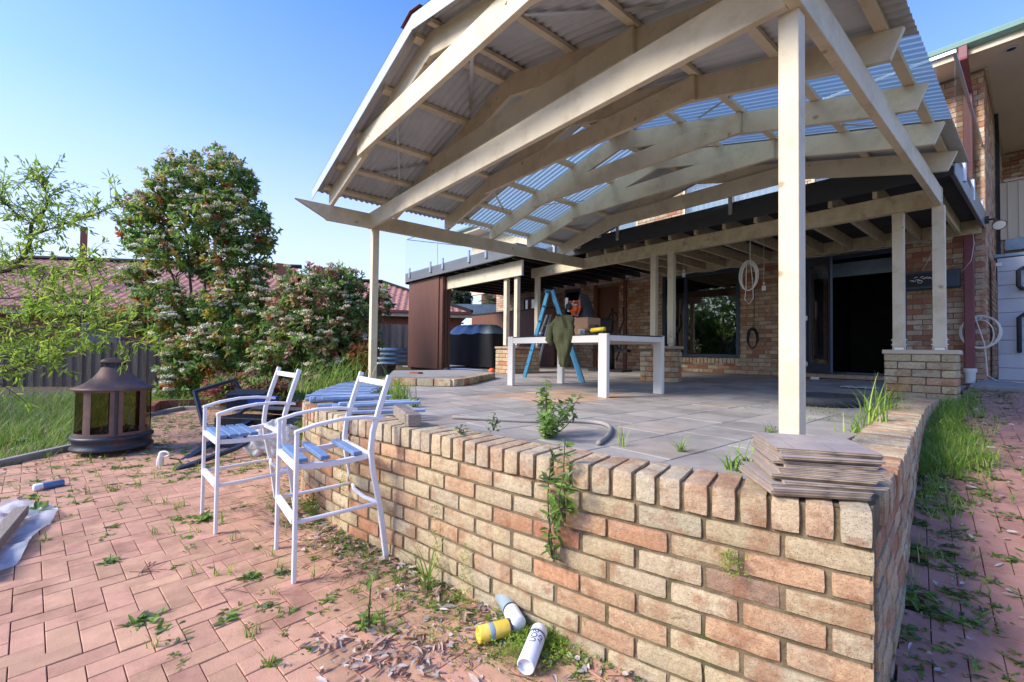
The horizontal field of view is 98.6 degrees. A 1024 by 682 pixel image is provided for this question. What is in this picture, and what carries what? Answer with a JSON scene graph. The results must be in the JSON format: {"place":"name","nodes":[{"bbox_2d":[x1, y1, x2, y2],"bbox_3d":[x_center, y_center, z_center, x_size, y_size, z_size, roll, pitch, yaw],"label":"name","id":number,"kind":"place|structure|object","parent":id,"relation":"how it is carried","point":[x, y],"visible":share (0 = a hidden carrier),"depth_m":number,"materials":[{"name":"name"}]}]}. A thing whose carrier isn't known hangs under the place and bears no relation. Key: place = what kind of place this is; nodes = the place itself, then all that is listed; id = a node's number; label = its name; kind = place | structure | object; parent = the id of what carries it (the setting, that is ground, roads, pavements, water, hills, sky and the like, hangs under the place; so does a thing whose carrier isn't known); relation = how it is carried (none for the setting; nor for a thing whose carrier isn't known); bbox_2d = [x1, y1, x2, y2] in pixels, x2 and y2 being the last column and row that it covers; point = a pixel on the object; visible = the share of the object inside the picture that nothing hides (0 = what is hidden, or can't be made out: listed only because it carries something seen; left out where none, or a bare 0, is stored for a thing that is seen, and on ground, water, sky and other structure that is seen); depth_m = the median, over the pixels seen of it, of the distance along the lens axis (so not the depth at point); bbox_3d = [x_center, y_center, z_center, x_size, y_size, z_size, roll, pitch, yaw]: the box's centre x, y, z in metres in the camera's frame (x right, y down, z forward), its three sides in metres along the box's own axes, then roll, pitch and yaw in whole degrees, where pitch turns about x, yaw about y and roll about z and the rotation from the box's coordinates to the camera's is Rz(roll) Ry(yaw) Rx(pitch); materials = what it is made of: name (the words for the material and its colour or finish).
{"place":"outdoors","nodes":[
{"label":"outdoors","id":0,"kind":"place"},
{"bbox_2d":[0,370,992,681],"bbox_3d":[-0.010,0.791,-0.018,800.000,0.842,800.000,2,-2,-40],"label":"ground","id":1,"kind":"structure","parent":0,"point":[58,390],"depth_m":7.07,"materials":[{"name":"plant"}]},
{"bbox_2d":[0,444,70,466],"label":"garden kerb","id":2,"kind":"structure","parent":1,"relation":"on","point":[39,454],"depth_m":4.54,"materials":[{"name":"concrete"}]},
{"bbox_2d":[0,340,160,386],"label":"paling fence","id":3,"kind":"object","parent":1,"relation":"on","point":[141,363],"visible":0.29,"depth_m":12.85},
{"bbox_2d":[0,153,168,411],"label":"plum tree","id":4,"kind":"object","parent":1,"relation":"on","point":[37,308],"visible":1,"depth_m":5.46,"materials":[{"name":"green plant"}]},
{"bbox_2d":[0,227,301,376],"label":"neighbour house","id":5,"kind":"structure","parent":1,"relation":"on","point":[197,285],"depth_m":17.44,"materials":[{"name":"red brick"}]},
{"bbox_2d":[0,380,319,466],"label":"lawn grass","id":6,"kind":"structure","parent":1,"relation":"on","point":[23,426],"depth_m":6.49,"materials":[{"name":"plant"}]},
{"bbox_2d":[90,303,157,341],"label":"garden bush","id":7,"kind":"object","parent":6,"relation":"on","point":[112,316],"visible":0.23,"depth_m":10.57,"materials":[{"name":"green plant"}]},
{"bbox_2d":[107,141,283,400],"bbox_3d":[-7.497,-1.665,10.269,4.412,6.295,2.367,1,-1,-3],"label":"flowering tree","id":8,"kind":"object","parent":1,"relation":"on","point":[190,342],"visible":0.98,"depth_m":10.08,"materials":[{"name":"green plant"}]},
{"bbox_2d":[178,419,252,460],"bbox_3d":[-3.473,1.183,5.123,0.100,0.313,1.594,1,-1,-3],"label":"metal frame","id":9,"kind":"object","parent":1,"relation":"on","point":[198,451],"visible":0.28,"depth_m":4.88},
{"bbox_2d":[198,371,249,407],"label":"garden bush","id":10,"kind":"object","parent":1,"relation":"on","point":[218,393],"visible":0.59,"depth_m":8.14,"materials":[{"name":"green plant"}]},
{"bbox_2d":[151,398,302,411],"bbox_3d":[-5.204,1.222,8.261,2.746,0.213,1.034,1,-1,-15],"label":"brick edging","id":11,"kind":"object","parent":1,"relation":"on","point":[159,405],"visible":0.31,"depth_m":8.23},
{"bbox_2d":[239,259,396,390],"bbox_3d":[-4.090,-0.364,9.376,2.837,2.848,2.204,1,-1,9],"label":"flowering shrub","id":12,"kind":"object","parent":1,"relation":"on","point":[337,321],"visible":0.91,"depth_m":9.00,"materials":[{"name":"green plant"}]},
{"bbox_2d":[339,342,368,375],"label":"garden bush","id":13,"kind":"object","parent":1,"relation":"on","point":[355,350],"visible":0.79,"depth_m":8.74,"materials":[{"name":"green plant"}]},
{"bbox_2d":[302,324,407,376],"bbox_3d":[-5.249,0.311,15.817,4.355,1.952,0.077,1,-1,-22],"label":"paling fence","id":14,"kind":"object","parent":1,"relation":"on","point":[399,332],"visible":0.12,"depth_m":16.13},
{"bbox_2d":[244,263,472,369],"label":"neighbour house","id":15,"kind":"structure","parent":1,"relation":"on","point":[459,314],"depth_m":20.32,"materials":[{"name":"red brick"}]},
{"bbox_2d":[457,304,495,313],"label":"shed roof","id":16,"kind":"structure","parent":15,"relation":"on","point":[481,308],"depth_m":22.50,"materials":[{"name":"metal"}]},
{"bbox_2d":[451,290,472,303],"bbox_3d":[-4.822,-1.310,39.881,2.867,7.293,3.138,2,-2,-40],"label":"distant tree","id":17,"kind":"object","parent":1,"relation":"on","point":[461,297],"visible":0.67,"depth_m":39.11,"materials":[{"name":"green plant"}]},
{"bbox_2d":[300,381,938,681],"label":"retaining wall","id":18,"kind":"structure","parent":1,"relation":"on","point":[820,596],"depth_m":1.63,"materials":[{"name":"brick"}]},
{"bbox_2d":[285,361,349,392],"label":"grass clump","id":19,"kind":"object","parent":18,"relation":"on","point":[321,382],"visible":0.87,"depth_m":5.08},
{"bbox_2d":[347,401,420,406],"bbox_3d":[-0.902,0.444,3.124,0.500,0.019,0.054,1,-1,-25],"label":"chair slat","id":20,"kind":"object","parent":18,"relation":"on","point":[386,403],"visible":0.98,"depth_m":3.11,"materials":[{"name":"blue paint"}]},
{"bbox_2d":[393,404,420,426],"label":"brick","id":21,"kind":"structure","parent":18,"relation":"on","point":[406,415],"depth_m":2.56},
{"bbox_2d":[537,447,564,561],"bbox_3d":[0.155,0.665,1.765,0.118,0.452,0.157,1,-1,4],"label":"wall weed","id":22,"kind":"object","parent":18,"relation":"attached to","point":[549,546],"depth_m":1.77,"materials":[{"name":"green plant"}]},
{"bbox_2d":[550,438,582,521],"bbox_3d":[0.205,0.548,1.731,0.120,0.328,0.184,1,-1,-4],"label":"wall weed","id":23,"kind":"object","parent":18,"relation":"attached to","point":[560,495],"depth_m":1.72,"materials":[{"name":"green plant"}]},
{"bbox_2d":[715,546,751,580],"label":"wall creeper","id":24,"kind":"object","parent":18,"relation":"attached to","point":[723,554],"depth_m":1.40,"materials":[{"name":"green plant"}]},
{"bbox_2d":[742,472,872,500],"bbox_3d":[0.961,0.477,1.474,0.278,0.009,0.278,1,-1,9],"label":"slab","id":25,"kind":"object","parent":18,"relation":"on","point":[819,496],"visible":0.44,"depth_m":1.34,"materials":[{"name":"stone"}]},
{"bbox_2d":[738,467,870,498],"bbox_3d":[0.948,0.466,1.462,0.278,0.009,0.278,1,-1,9],"label":"slab","id":26,"kind":"object","parent":25,"relation":"on","point":[798,493],"visible":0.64,"depth_m":1.33,"materials":[{"name":"stone"}]},
{"bbox_2d":[739,465,873,495],"bbox_3d":[0.949,0.456,1.457,0.278,0.009,0.278,1,-1,8],"label":"slab","id":27,"kind":"object","parent":26,"relation":"on","point":[776,488],"visible":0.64,"depth_m":1.33,"materials":[{"name":"stone"}]},
{"bbox_2d":[742,461,871,491],"bbox_3d":[0.961,0.447,1.466,0.278,0.009,0.278,0,-1,11],"label":"slab","id":28,"kind":"object","parent":27,"relation":"on","point":[757,469],"visible":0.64,"depth_m":1.36,"materials":[{"name":"stone"}]},
{"bbox_2d":[779,479,889,490],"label":"slab","id":29,"kind":"object","parent":28,"relation":"on","point":[879,486],"visible":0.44,"depth_m":1.32,"materials":[{"name":"stone"}]},
{"bbox_2d":[750,455,876,486],"bbox_3d":[0.980,0.428,1.469,0.278,0.009,0.278,0,-1,17],"label":"slab","id":30,"kind":"object","parent":29,"relation":"on","point":[827,481],"visible":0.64,"depth_m":1.34,"materials":[{"name":"stone"}]},
{"bbox_2d":[750,453,877,483],"bbox_3d":[0.975,0.417,1.457,0.278,0.009,0.278,0,-1,16],"label":"slab","id":31,"kind":"object","parent":30,"relation":"on","point":[768,468],"visible":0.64,"depth_m":1.34,"materials":[{"name":"stone"}]},
{"bbox_2d":[756,453,885,480],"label":"slab","id":32,"kind":"object","parent":31,"relation":"on","point":[832,475],"visible":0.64,"depth_m":1.32,"materials":[{"name":"stone"}]},
{"bbox_2d":[753,448,884,477],"bbox_3d":[0.989,0.398,1.456,0.278,0.009,0.278,0,-1,15],"label":"slab","id":33,"kind":"object","parent":32,"relation":"on","point":[778,466],"visible":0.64,"depth_m":1.33,"materials":[{"name":"stone"}]},
{"bbox_2d":[779,463,889,473],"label":"slab","id":34,"kind":"object","parent":33,"relation":"on","point":[882,470],"visible":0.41,"depth_m":1.32,"materials":[{"name":"stone"}]},
{"bbox_2d":[751,443,878,469],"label":"slab","id":35,"kind":"object","parent":34,"relation":"on","point":[770,457],"visible":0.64,"depth_m":1.34,"materials":[{"name":"stone"}]},
{"bbox_2d":[752,440,881,465],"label":"slab","id":36,"kind":"object","parent":35,"relation":"on","point":[774,455],"visible":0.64,"depth_m":1.34,"materials":[{"name":"stone"}]},
{"bbox_2d":[752,438,886,464],"bbox_3d":[0.984,0.359,1.447,0.278,0.009,0.278,0,-1,12],"label":"slab","id":37,"kind":"object","parent":36,"relation":"on","point":[829,459],"visible":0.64,"depth_m":1.32,"materials":[{"name":"stone"}]},
{"bbox_2d":[753,435,883,459],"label":"slab","id":38,"kind":"object","parent":37,"relation":"on","point":[805,453],"visible":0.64,"depth_m":1.34,"materials":[{"name":"stone"}]},
{"bbox_2d":[755,432,883,456],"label":"slab","id":39,"kind":"object","parent":38,"relation":"on","point":[813,443],"visible":1,"depth_m":1.42,"materials":[{"name":"stone"}]},
{"bbox_2d":[838,374,931,426],"bbox_3d":[2.493,0.400,3.010,0.556,0.377,0.552,2,-2,-40],"label":"grass clump","id":40,"kind":"object","parent":18,"relation":"on","point":[871,416],"visible":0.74,"depth_m":2.99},
{"bbox_2d":[843,375,931,413],"bbox_3d":[3.143,0.430,3.640,0.808,0.361,0.688,2,-2,-40],"label":"grass clump","id":41,"kind":"object","parent":18,"relation":"on","point":[882,401],"visible":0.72,"depth_m":3.68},
{"label":"chair slat","id":42,"kind":"object","parent":18,"relation":"on","visible":0},
{"bbox_2d":[322,395,390,399],"bbox_3d":[-1.178,0.428,3.356,0.500,0.019,0.054,2,-2,-27],"label":"chair slat","id":43,"kind":"object","parent":42,"relation":"on","point":[349,397],"visible":0.98,"depth_m":3.31,"materials":[{"name":"blue paint"}]},
{"bbox_2d":[294,0,968,434],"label":"pergola","id":44,"kind":"object","parent":1,"relation":"on","point":[566,126],"visible":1,"depth_m":4.01,"materials":[{"name":"beige paint"}]},
{"bbox_2d":[455,17,1023,389],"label":"brick house","id":45,"kind":"structure","parent":1,"relation":"on","point":[849,327],"depth_m":9.15,"materials":[{"name":"brown brick"}]},
{"bbox_2d":[662,268,739,357],"bbox_3d":[4.336,-0.607,10.213,0.080,1.960,1.850,2,-2,-40],"label":"window","id":46,"kind":"structure","parent":45,"relation":"in","point":[664,279],"depth_m":10.39,"materials":[{"name":"black glass"}]},
{"bbox_2d":[683,183,777,213],"bbox_3d":[4.923,-2.902,9.714,0.239,1.840,2.350,2,-2,-40],"label":"window","id":47,"kind":"structure","parent":45,"relation":"in","point":[696,187],"depth_m":10.08,"materials":[{"name":"glass"}]},
{"bbox_2d":[806,256,832,372],"bbox_3d":[5.697,-0.466,8.186,0.091,2.100,0.668,1,-1,-4],"label":"door leaf","id":48,"kind":"structure","parent":45,"relation":"in","point":[811,367],"depth_m":8.04,"materials":[{"name":"black glass"}]},
{"bbox_2d":[905,268,960,290],"bbox_3d":[6.702,-0.977,7.139,0.204,0.280,0.790,2,-2,-40],"label":"sign","id":49,"kind":"object","parent":45,"relation":"attached to","point":[916,281],"depth_m":7.07,"materials":[{"name":"black plastic"}]},
{"bbox_2d":[959,315,1023,382],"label":"hose coil","id":50,"kind":"object","parent":45,"relation":"attached to","point":[999,336],"visible":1,"depth_m":6.54,"materials":[{"name":"beige"}]},
{"bbox_2d":[1000,176,1023,252],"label":"beige balcony panel","id":51,"kind":"structure","parent":45,"relation":"attached to","point":[1012,209],"depth_m":7.90,"materials":[{"name":"metal"}]},
{"bbox_2d":[882,350,962,403],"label":"brick pier","id":52,"kind":"structure","parent":1,"relation":"on","point":[937,373],"depth_m":4.88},
{"bbox_2d":[405,49,984,349],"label":"balcony deck","id":53,"kind":"structure","parent":52,"relation":"on","point":[897,212],"depth_m":6.94,"materials":[{"name":"beige paint"}]},
{"bbox_2d":[739,237,758,303],"bbox_3d":[3.439,-1.022,6.394,0.058,0.985,0.269,2,-2,-40],"label":"cable coil","id":54,"kind":"object","parent":53,"relation":"hanging from","point":[753,264],"visible":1,"depth_m":6.39,"materials":[{"name":"beige"}]},
{"bbox_2d":[676,236,952,275],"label":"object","id":55,"kind":"object","parent":53,"relation":"attached to","point":[822,255],"visible":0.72,"depth_m":8.14,"materials":[{"name":"beige"}]},
{"bbox_2d":[0,389,1023,681],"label":"brick paving","id":56,"kind":"structure","parent":0,"point":[62,573],"depth_m":2.09,"materials":[{"name":"brick"}]},
{"bbox_2d":[0,500,58,570],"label":"plastic sheet","id":57,"kind":"object","parent":56,"relation":"on","point":[12,549],"visible":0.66,"depth_m":2.79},
{"bbox_2d":[0,505,28,548],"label":"timber plank","id":58,"kind":"object","parent":57,"relation":"on","point":[12,520],"visible":1,"depth_m":2.71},
{"bbox_2d":[32,479,64,491],"bbox_3d":[-3.811,1.189,3.625,0.064,0.064,0.178,0,-2,34],"label":"spray can","id":59,"kind":"object","parent":56,"relation":"on","point":[50,485],"visible":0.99,"depth_m":3.61,"materials":[{"name":"white paint"}]},
{"bbox_2d":[68,353,155,456],"bbox_3d":[-4.463,0.696,4.942,0.723,1.116,0.723,2,-2,-40],"label":"fire pit","id":60,"kind":"object","parent":56,"relation":"on","point":[112,409],"visible":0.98,"depth_m":4.71,"materials":[{"name":"metal"}]},
{"bbox_2d":[117,604,166,631],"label":"rosette weed","id":61,"kind":"object","parent":56,"relation":"on","point":[142,617],"visible":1,"depth_m":1.88,"materials":[{"name":"green plant"}]},
{"bbox_2d":[151,406,248,415],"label":"garden kerb","id":62,"kind":"structure","parent":56,"relation":"on","point":[168,410],"depth_m":8.15,"materials":[{"name":"concrete"}]},
{"bbox_2d":[176,442,249,470],"bbox_3d":[-2.981,1.128,4.739,0.126,0.284,1.202,0,-1,19],"label":"metal frame","id":63,"kind":"object","parent":56,"relation":"on","point":[222,453],"visible":0.54,"depth_m":4.48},
{"bbox_2d":[192,378,247,425],"bbox_3d":[-4.673,1.014,7.040,0.501,0.812,0.813,0,-1,23],"label":"metal frame","id":64,"kind":"object","parent":56,"relation":"on","point":[195,392],"visible":0.45,"depth_m":6.96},
{"bbox_2d":[214,413,281,426],"bbox_3d":[-3.543,1.194,6.103,0.950,0.300,0.400,1,-1,7],"label":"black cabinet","id":65,"kind":"object","parent":56,"relation":"on","point":[235,419],"visible":0.24,"depth_m":5.95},
{"bbox_2d":[226,389,268,408],"bbox_3d":[-3.867,0.851,6.490,0.500,0.220,0.340,1,6,-13],"label":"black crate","id":66,"kind":"object","parent":65,"relation":"on","point":[238,393],"visible":0.56,"depth_m":6.33,"materials":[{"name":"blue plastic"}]},
{"bbox_2d":[200,367,301,534],"bbox_3d":[-1.855,0.711,3.129,0.509,1.035,0.502,2,-2,-44],"label":"bar chair","id":67,"kind":"object","parent":56,"relation":"on","point":[218,434],"visible":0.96,"depth_m":3.07,"materials":[{"name":"white paint"}]},
{"bbox_2d":[239,371,295,406],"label":"garden bush","id":68,"kind":"object","parent":56,"relation":"on","point":[266,381],"visible":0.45,"depth_m":8.03,"materials":[{"name":"green plant"}]},
{"bbox_2d":[243,419,301,457],"bbox_3d":[-2.694,1.082,5.008,0.626,0.421,0.758,1,-1,-12],"label":"plastic bag","id":69,"kind":"object","parent":56,"relation":"on","point":[255,448],"visible":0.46,"depth_m":4.79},
{"bbox_2d":[286,415,302,434],"bbox_3d":[-2.702,1.104,5.803,0.450,0.250,0.350,1,-1,-1],"label":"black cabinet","id":70,"kind":"object","parent":56,"relation":"on","point":[291,420],"visible":0.02,"depth_m":5.63,"materials":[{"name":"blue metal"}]},
{"bbox_2d":[251,406,301,414],"bbox_3d":[-2.941,0.957,6.007,0.950,0.051,0.550,1,-16,7],"label":"television","id":71,"kind":"object","parent":70,"relation":"on","point":[275,410],"visible":0.32,"depth_m":5.78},
{"bbox_2d":[302,489,319,516],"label":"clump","id":72,"kind":"object","parent":56,"relation":"on","point":[313,509],"visible":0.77,"depth_m":3.07,"materials":[{"name":"green plant"}]},
{"bbox_2d":[4,417,637,681],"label":"weeds","id":73,"kind":"object","parent":56,"relation":"on","point":[354,586],"visible":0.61,"depth_m":2.20,"materials":[{"name":"green plant"}]},
{"bbox_2d":[274,371,391,583],"bbox_3d":[-1.043,0.709,2.554,0.509,1.035,0.502,2,-2,-38],"label":"bar chair","id":74,"kind":"object","parent":56,"relation":"on","point":[298,463],"visible":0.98,"depth_m":2.47,"materials":[{"name":"white paint"}]},
{"bbox_2d":[351,571,379,630],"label":"tall weed","id":75,"kind":"object","parent":56,"relation":"on","point":[364,622],"visible":0.93,"depth_m":1.84,"materials":[{"name":"green plant"}]},
{"bbox_2d":[380,537,447,590],"bbox_3d":[-0.439,1.098,2.183,0.447,0.311,0.414,2,-2,-40],"label":"grass clump","id":76,"kind":"object","parent":56,"relation":"on","point":[429,572],"visible":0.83,"depth_m":2.19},
{"bbox_2d":[228,480,616,681],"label":"clover carpet","id":77,"kind":"object","parent":56,"relation":"on","point":[552,646],"visible":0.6,"depth_m":1.76,"materials":[{"name":"green plant"}]},
{"bbox_2d":[495,594,525,631],"bbox_3d":[-0.010,1.166,1.917,0.068,0.071,0.228,1,-1,-20],"label":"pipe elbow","id":78,"kind":"object","parent":77,"relation":"on","point":[509,608],"visible":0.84,"depth_m":1.86,"materials":[{"name":"white paint"}]},
{"bbox_2d":[476,618,513,643],"bbox_3d":[-0.070,1.180,1.794,0.145,0.066,0.066,1,-1,-24],"label":"spray can","id":79,"kind":"object","parent":56,"relation":"on","point":[498,629],"visible":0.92,"depth_m":1.77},
{"bbox_2d":[0,393,1023,681],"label":"leaf litter","id":80,"kind":"object","parent":56,"relation":"on","point":[376,651],"visible":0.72,"depth_m":1.79,"materials":[{"name":"plant"}]},
{"bbox_2d":[0,389,1023,681],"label":"ground weeds","id":81,"kind":"object","parent":56,"relation":"on","point":[918,605],"visible":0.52,"depth_m":2.11,"materials":[{"name":"green plant"}]},
{"bbox_2d":[9,382,1023,667],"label":"joint grass","id":82,"kind":"structure","parent":56,"relation":"on","point":[939,448],"depth_m":3.23,"materials":[{"name":"plant"}]},
{"bbox_2d":[517,622,546,674],"bbox_3d":[0.080,1.167,1.677,0.068,0.080,0.204,0,-1,19],"label":"spray can","id":83,"kind":"object","parent":56,"relation":"on","point":[531,650],"visible":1,"depth_m":1.63,"materials":[{"name":"white paint"}]},
{"bbox_2d":[958,446,1002,467],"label":"grass clump","id":84,"kind":"object","parent":56,"relation":"on","point":[982,460],"visible":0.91,"depth_m":3.07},
{"bbox_2d":[0,0,1023,324],"label":"sky","id":85,"kind":"structure","parent":0,"point":[104,85],"materials":[{"name":"blue"}]},
{"bbox_2d":[575,294,594,317],"bbox_3d":[1.026,-0.352,6.122,0.240,0.600,0.491,2,-2,-40],"label":"bucket","id":86,"kind":"object","parent":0,"point":[586,310],"visible":0.4,"depth_m":6.07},
{"bbox_2d":[588,307,631,371],"bbox_3d":[2.361,-0.023,10.650,0.400,1.521,1.108,2,-2,-40],"label":"elliptical trainer","id":87,"kind":"object","parent":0,"point":[608,323],"visible":0.7,"depth_m":10.53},
{"bbox_2d":[337,365,968,478],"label":"patio paving","id":88,"kind":"structure","parent":0,"point":[700,408],"depth_m":3.79,"materials":[{"name":"tile"}]},
{"bbox_2d":[292,349,390,390],"bbox_3d":[-2.162,0.312,5.543,1.438,0.551,1.213,2,-2,-40],"label":"grass clump","id":89,"kind":"object","parent":88,"relation":"on","point":[348,378],"visible":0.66,"depth_m":5.45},
{"bbox_2d":[377,348,407,363],"bbox_3d":[-3.947,0.475,14.505,1.760,0.490,1.760,2,-2,-40],"label":"corrugated planter","id":90,"kind":"object","parent":88,"relation":"on","point":[393,355],"visible":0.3,"depth_m":13.69,"materials":[{"name":"metal"}]},
{"bbox_2d":[378,377,415,399],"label":"grass clump","id":91,"kind":"object","parent":88,"relation":"on","point":[397,393],"visible":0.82,"depth_m":4.47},
{"bbox_2d":[408,276,450,368],"bbox_3d":[-2.327,-0.480,12.243,0.280,2.450,1.870,2,-2,-40],"label":"timber screen","id":92,"kind":"object","parent":88,"relation":"on","point":[429,323],"visible":0.95,"depth_m":11.90,"materials":[{"name":"wood"}]},
{"bbox_2d":[383,370,494,385],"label":"raised slab","id":93,"kind":"structure","parent":88,"relation":"on","point":[446,377],"depth_m":6.64,"materials":[{"name":"concrete"}]},
{"bbox_2d":[450,324,503,366],"bbox_3d":[-1.035,0.120,12.636,0.713,1.180,2.241,2,-2,-40],"label":"covered barbecue","id":94,"kind":"object","parent":88,"relation":"on","point":[474,345],"visible":0.74,"depth_m":12.09,"materials":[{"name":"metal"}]},
{"bbox_2d":[471,306,554,366],"bbox_3d":[-0.119,-0.081,14.306,0.070,1.800,4.195,2,-2,-40],"label":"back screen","id":95,"kind":"object","parent":88,"relation":"on","point":[526,327],"visible":0.28,"depth_m":13.63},
{"bbox_2d":[495,347,540,373],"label":"brick pier","id":96,"kind":"structure","parent":88,"relation":"on","point":[521,355],"depth_m":9.77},
{"bbox_2d":[452,415,611,445],"bbox_3d":[0.220,0.556,2.987,1.256,0.026,0.607,-1,-2,44],"label":"hose","id":97,"kind":"object","parent":88,"relation":"on","point":[605,437],"visible":0.88,"depth_m":3.07,"materials":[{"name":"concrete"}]},
{"bbox_2d":[523,289,584,382],"bbox_3d":[0.701,-0.103,7.918,0.343,1.610,1.832,2,-2,-40],"label":"stepladder","id":98,"kind":"object","parent":88,"relation":"on","point":[576,364],"visible":0.8,"depth_m":7.88,"materials":[{"name":"metal"}]},
{"bbox_2d":[532,379,584,439],"bbox_3d":[0.269,0.412,2.557,0.286,0.374,0.481,1,-1,-12],"label":"sow thistle","id":99,"kind":"object","parent":88,"relation":"on","point":[547,423],"visible":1,"depth_m":2.54,"materials":[{"name":"green plant"}]},
{"bbox_2d":[507,333,663,397],"bbox_3d":[0.886,0.290,5.859,0.980,0.704,1.970,2,-2,-34],"label":"table","id":100,"kind":"object","parent":88,"relation":"on","point":[603,341],"visible":0.85,"depth_m":5.29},
{"bbox_2d":[545,314,574,366],"bbox_3d":[0.623,-0.006,5.413,0.275,0.650,0.415,2,-2,-40],"label":"jacket","id":101,"kind":"object","parent":100,"relation":"hanging from","point":[560,330],"visible":0.98,"depth_m":5.30,"materials":[{"name":"green fabric"}]},
{"bbox_2d":[574,317,599,334],"bbox_3d":[0.946,-0.178,5.729,0.256,0.235,0.309,2,-2,-40],"label":"cardboard box","id":102,"kind":"object","parent":100,"relation":"on","point":[582,324],"visible":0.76,"depth_m":5.61,"materials":[{"name":"brown cardboard"}]},
{"bbox_2d":[639,346,682,382],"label":"brick pier","id":103,"kind":"structure","parent":88,"relation":"on","point":[672,364],"depth_m":7.40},
{"bbox_2d":[701,439,753,472],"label":"grass clump","id":104,"kind":"object","parent":88,"relation":"on","point":[734,462],"visible":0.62,"depth_m":1.90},
{"bbox_2d":[806,392,865,407],"bbox_3d":[3.194,0.596,4.514,0.851,0.090,0.666,2,-2,-40],"label":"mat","id":105,"kind":"object","parent":88,"relation":"on","point":[822,399],"visible":0.65,"depth_m":4.21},
{"bbox_2d":[832,408,891,433],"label":"grass clump","id":106,"kind":"object","parent":88,"relation":"on","point":[857,425],"visible":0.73,"depth_m":2.87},
{"bbox_2d":[968,376,1023,392],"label":"concrete path","id":107,"kind":"structure","parent":0,"point":[991,384],"depth_m":5.43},
{"bbox_2d":[993,251,1023,379],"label":"water tank","id":108,"kind":"object","parent":107,"relation":"on","point":[1010,275],"visible":0.9,"depth_m":6.83,"materials":[{"name":"metal"}]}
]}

